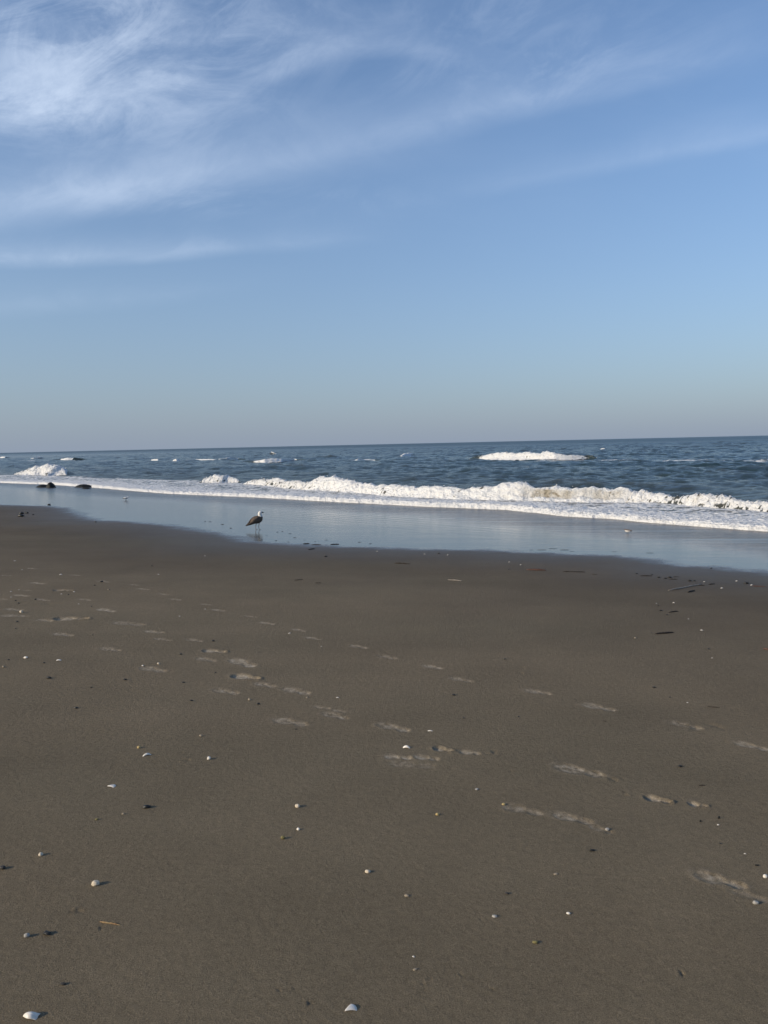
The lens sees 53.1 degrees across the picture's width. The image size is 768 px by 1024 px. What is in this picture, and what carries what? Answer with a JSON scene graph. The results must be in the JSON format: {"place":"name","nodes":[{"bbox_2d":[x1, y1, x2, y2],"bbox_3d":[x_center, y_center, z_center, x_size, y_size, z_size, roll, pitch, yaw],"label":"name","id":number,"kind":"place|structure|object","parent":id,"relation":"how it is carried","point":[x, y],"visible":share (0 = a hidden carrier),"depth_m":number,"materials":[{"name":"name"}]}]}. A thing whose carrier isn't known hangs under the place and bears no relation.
{"place":"outdoors","nodes":[
{"label":"outdoors","id":0,"kind":"place"},
{"bbox_2d":[0,483,767,1023],"bbox_3d":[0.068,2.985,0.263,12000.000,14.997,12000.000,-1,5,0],"label":"beach sand","id":1,"kind":"structure","parent":0,"point":[216,897],"depth_m":4.26,"materials":[{"name":"brown sand"}]},
{"bbox_2d":[23,1012,39,1019],"bbox_3d":[-1.055,1.502,2.295,0.049,0.018,0.026,-2,5,-2],"label":"clam shell","id":2,"kind":"object","parent":1,"relation":"on","point":[31,1015],"visible":1,"depth_m":2.29},
{"bbox_2d":[46,482,55,487],"bbox_3d":[-22.522,-1.803,51.995,0.665,0.440,0.678,-1,5,0],"label":"rock","id":3,"kind":"object","parent":1,"relation":"on","point":[50,485],"visible":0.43,"depth_m":51.79,"materials":[{"name":"black stone"}]},
{"bbox_2d":[75,484,90,486],"bbox_3d":[-20.495,-1.779,52.595,1.381,0.263,0.939,-1,5,0],"label":"rock","id":4,"kind":"object","parent":1,"relation":"on","point":[83,485],"visible":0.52,"depth_m":52.34,"materials":[{"name":"black stone"}]},
{"bbox_2d":[91,880,99,885],"bbox_3d":[-1.133,1.458,3.019,0.031,0.023,0.023,-1,5,5],"label":"pebble","id":5,"kind":"object","parent":1,"relation":"on","point":[95,882],"visible":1,"depth_m":3.01,"materials":[{"name":"beige stone"}]},
{"bbox_2d":[100,921,119,924],"bbox_3d":[-0.985,1.479,2.768,0.082,0.008,0.007,0,5,12],"label":"dry reed","id":6,"kind":"object","parent":1,"relation":"on","point":[109,923],"visible":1,"depth_m":2.77,"materials":[{"name":"beige plant"}]},
{"bbox_2d":[246,511,263,529],"bbox_3d":[-3.262,0.220,19.437,0.519,0.473,0.217,-5,6,-38],"label":"gull","id":7,"kind":"object","parent":1,"relation":"on","point":[256,519],"visible":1,"depth_m":19.40,"materials":[{"name":"grey"}]},
{"bbox_2d":[345,1004,356,1010],"bbox_3d":[-0.097,1.508,2.336,0.029,0.010,0.039,2,6,30],"label":"clam shell","id":8,"kind":"object","parent":1,"relation":"on","point":[351,1007],"visible":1,"depth_m":2.33},
{"bbox_2d":[668,584,700,590],"bbox_3d":[4.124,1.030,10.541,0.838,0.043,0.026,-6,7,-40],"label":"driftwood stick","id":9,"kind":"object","parent":1,"relation":"on","point":[684,587],"visible":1,"depth_m":10.53,"materials":[{"name":"grey wood"}]},
{"bbox_2d":[0,435,767,530],"bbox_3d":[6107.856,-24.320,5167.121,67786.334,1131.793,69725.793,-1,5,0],"label":"sea water","id":10,"kind":"structure","parent":0,"point":[736,467],"depth_m":69.48,"materials":[{"name":"blue liquid"}]},
{"bbox_2d":[14,463,76,475],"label":"breaking wave","id":11,"kind":"object","parent":10,"relation":"on","point":[48,469],"visible":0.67,"depth_m":81.01,"materials":[{"name":"liquid"}]},
{"bbox_2d":[53,457,83,459],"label":"whitecap","id":12,"kind":"object","parent":10,"relation":"on","point":[74,458],"visible":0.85,"depth_m":222.65,"materials":[{"name":"liquid"}]},
{"bbox_2d":[199,474,241,482],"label":"breaking wave","id":13,"kind":"object","parent":10,"relation":"on","point":[215,478],"visible":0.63,"depth_m":54.22,"materials":[{"name":"liquid"}]},
{"bbox_2d":[216,457,245,459],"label":"whitecap","id":14,"kind":"object","parent":10,"relation":"on","point":[234,458],"visible":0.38,"depth_m":155.80,"materials":[{"name":"liquid"}]},
{"bbox_2d":[243,458,305,462],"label":"whitecap","id":15,"kind":"object","parent":10,"relation":"on","point":[270,460],"visible":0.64,"depth_m":124.22,"materials":[{"name":"liquid"}]},
{"bbox_2d":[398,453,412,456],"bbox_3d":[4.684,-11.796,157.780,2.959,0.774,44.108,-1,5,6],"label":"whitecap","id":16,"kind":"object","parent":10,"relation":"on","point":[406,454],"visible":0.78,"depth_m":145.38,"materials":[{"name":"liquid"}]},
{"bbox_2d":[243,475,767,511],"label":"breaking wave","id":17,"kind":"object","parent":10,"relation":"on","point":[518,491],"visible":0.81,"depth_m":31.31,"materials":[{"name":"liquid"}]},
{"bbox_2d":[470,451,596,459],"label":"breaking wave","id":18,"kind":"object","parent":10,"relation":"on","point":[521,456],"visible":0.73,"depth_m":101.79,"materials":[{"name":"liquid"}]},
{"bbox_2d":[0,0,767,452],"label":"sky","id":19,"kind":"structure","parent":0,"point":[224,223],"materials":[{"name":"blue"}]}
]}

